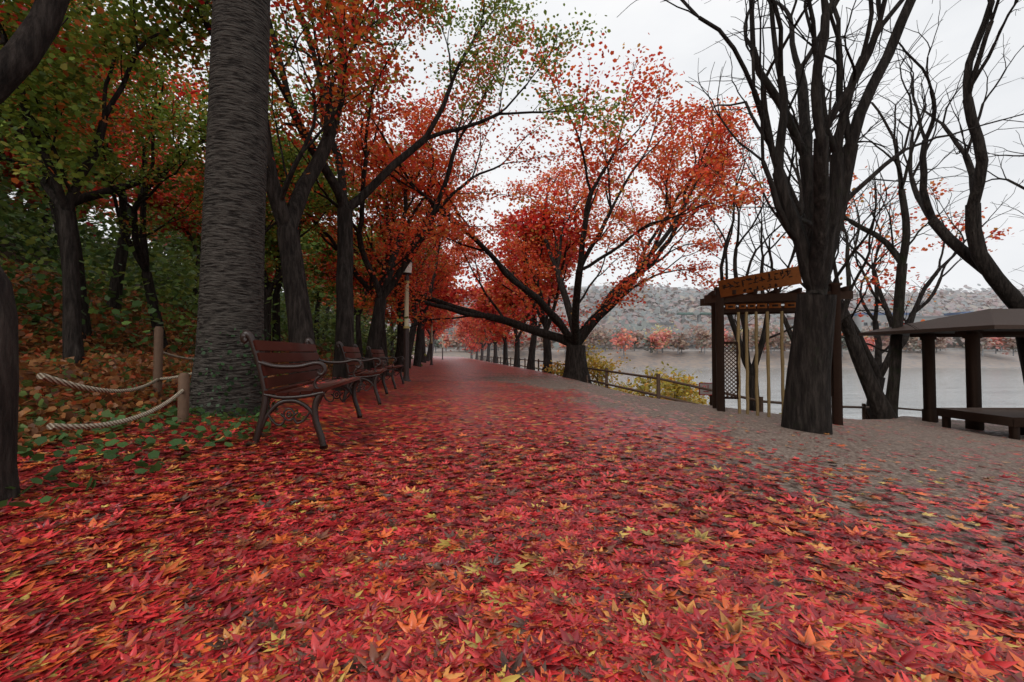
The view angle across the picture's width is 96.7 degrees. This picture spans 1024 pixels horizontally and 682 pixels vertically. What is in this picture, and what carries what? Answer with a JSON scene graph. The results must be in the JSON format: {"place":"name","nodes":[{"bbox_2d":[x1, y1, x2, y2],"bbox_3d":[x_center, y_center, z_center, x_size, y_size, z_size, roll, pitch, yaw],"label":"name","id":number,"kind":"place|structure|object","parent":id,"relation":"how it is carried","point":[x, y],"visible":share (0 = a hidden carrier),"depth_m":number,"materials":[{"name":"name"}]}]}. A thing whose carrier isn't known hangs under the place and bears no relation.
{"place":"outdoors","nodes":[
{"label":"outdoors","id":0,"kind":"place"},
{"bbox_2d":[0,209,1023,593],"bbox_3d":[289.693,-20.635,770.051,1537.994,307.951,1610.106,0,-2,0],"label":"ground","id":1,"kind":"structure","parent":0,"point":[456,379],"depth_m":5.10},
{"bbox_2d":[0,265,20,500],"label":"log post","id":2,"kind":"object","parent":1,"relation":"on","point":[9,375],"visible":0.78,"depth_m":1.97,"materials":[{"name":"brown wood"}]},
{"bbox_2d":[153,326,189,423],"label":"rope fence posts","id":3,"kind":"object","parent":1,"relation":"on","point":[183,398],"visible":0.49,"depth_m":5.15,"materials":[{"name":"brown wood"}]},
{"bbox_2d":[36,351,192,429],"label":"fence ropes","id":4,"kind":"object","parent":3,"relation":"attached to","point":[57,381],"visible":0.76,"depth_m":2.71,"materials":[{"name":"beige fabric"}]},
{"bbox_2d":[0,0,426,393],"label":"bank trees","id":5,"kind":"object","parent":1,"relation":"on","point":[71,142],"depth_m":8.94,"materials":[{"name":"green plant"}]},
{"bbox_2d":[0,104,440,507],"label":"undergrowth foliage","id":6,"kind":"object","parent":1,"relation":"on","point":[38,291],"visible":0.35,"depth_m":8.82,"materials":[{"name":"green plant"}]},
{"bbox_2d":[240,330,362,448],"bbox_3d":[-1.873,0.398,4.295,0.631,0.914,1.745,0,-2,-9],"label":"bench","id":7,"kind":"object","parent":1,"relation":"on","point":[266,366],"depth_m":3.53,"materials":[{"name":"brown wood"}]},
{"bbox_2d":[56,0,652,396],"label":"tree row","id":8,"kind":"object","parent":1,"relation":"on","point":[444,292],"depth_m":9.11,"materials":[{"name":"red plant"}]},
{"bbox_2d":[335,341,387,404],"bbox_3d":[-2.351,0.480,7.282,0.631,0.914,1.745,0,-2,-12],"label":"bench","id":9,"kind":"object","parent":1,"relation":"on","point":[363,374],"depth_m":6.49,"materials":[{"name":"brown wood"}]},
{"bbox_2d":[366,346,404,388],"bbox_3d":[-2.834,0.576,10.300,0.631,0.914,1.745,0,-2,-8],"label":"bench","id":10,"kind":"object","parent":1,"relation":"on","point":[389,368],"depth_m":9.69,"materials":[{"name":"brown wood"}]},
{"bbox_2d":[401,260,413,381],"bbox_3d":[-2.970,-0.613,12.821,0.380,3.520,0.380,0,-2,0],"label":"lamp post","id":11,"kind":"object","parent":1,"relation":"on","point":[407,273],"visible":0.77,"depth_m":12.76,"materials":[{"name":"metal"}]},
{"bbox_2d":[430,315,433,364],"bbox_3d":[-5.550,-0.098,31.414,0.380,3.520,0.380,0,-2,0],"label":"lamp post","id":12,"kind":"object","parent":1,"relation":"on","point":[431,352],"visible":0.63,"depth_m":31.36,"materials":[{"name":"metal"}]},
{"bbox_2d":[441,334,443,359],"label":"lamp post","id":13,"kind":"object","parent":1,"relation":"on","point":[442,347],"visible":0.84,"depth_m":58.92,"materials":[{"name":"metal"}]},
{"bbox_2d":[0,409,1023,681],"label":"ground leaves","id":14,"kind":"object","parent":1,"relation":"on","point":[114,577],"visible":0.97,"depth_m":1.57,"materials":[{"name":"red plant"}]},
{"bbox_2d":[25,353,1023,468],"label":"ground leaves","id":15,"kind":"object","parent":1,"relation":"on","point":[515,421],"visible":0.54,"depth_m":5.07,"materials":[{"name":"red plant"}]},
{"bbox_2d":[294,0,1023,418],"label":"trees","id":16,"kind":"object","parent":1,"relation":"on","point":[871,370],"depth_m":13.54,"materials":[{"name":"red plant"}]},
{"bbox_2d":[330,277,1023,349],"bbox_3d":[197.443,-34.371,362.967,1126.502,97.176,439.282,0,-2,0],"label":"hill","id":17,"kind":"structure","parent":1,"relation":"on","point":[667,304],"depth_m":414.10,"materials":[{"name":"grey"}]},
{"bbox_2d":[476,355,921,418],"bbox_3d":[6.017,3.829,31.651,31.039,5.340,73.756,1,-2,-40],"label":"lake fence rail","id":18,"kind":"object","parent":1,"relation":"on","point":[761,400],"visible":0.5,"depth_m":11.68,"materials":[{"name":"brown wood"}]},
{"bbox_2d":[699,383,711,405],"bbox_3d":[4.748,1.834,10.839,0.560,1.681,0.081,0,-2,8],"label":"warning signboard","id":19,"kind":"object","parent":1,"relation":"on","point":[705,392],"visible":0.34,"depth_m":10.84,"materials":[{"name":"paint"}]},
{"bbox_2d":[394,321,1016,356],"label":"shore trees","id":20,"kind":"object","parent":1,"relation":"on","point":[704,335],"depth_m":131.87,"materials":[{"name":"plant"}]},
{"bbox_2d":[425,311,1009,348],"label":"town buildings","id":21,"kind":"structure","parent":1,"relation":"on","point":[882,318],"depth_m":170.91,"materials":[{"name":"paint"}]},
{"bbox_2d":[700,266,852,424],"bbox_3d":[4.622,0.097,8.101,2.283,2.713,0.850,0,-2,15],"label":"wooden pergola","id":22,"kind":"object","parent":1,"relation":"on","point":[730,294],"depth_m":7.90,"materials":[{"name":"brown wood"}]},
{"bbox_2d":[859,309,1023,439],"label":"pavilion","id":23,"kind":"structure","parent":1,"relation":"on","point":[972,328],"depth_m":9.98,"materials":[{"name":"brown wood"}]},
{"bbox_2d":[3,0,1023,295],"label":"sky","id":24,"kind":"structure","parent":0,"point":[680,34],"materials":[{"name":"white"}]},
{"bbox_2d":[520,367,1023,420],"bbox_3d":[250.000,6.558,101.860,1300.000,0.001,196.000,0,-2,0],"label":"lake water","id":25,"kind":"structure","parent":0,"point":[1002,387],"depth_m":52.13,"materials":[{"name":"grey liquid"}]}
]}

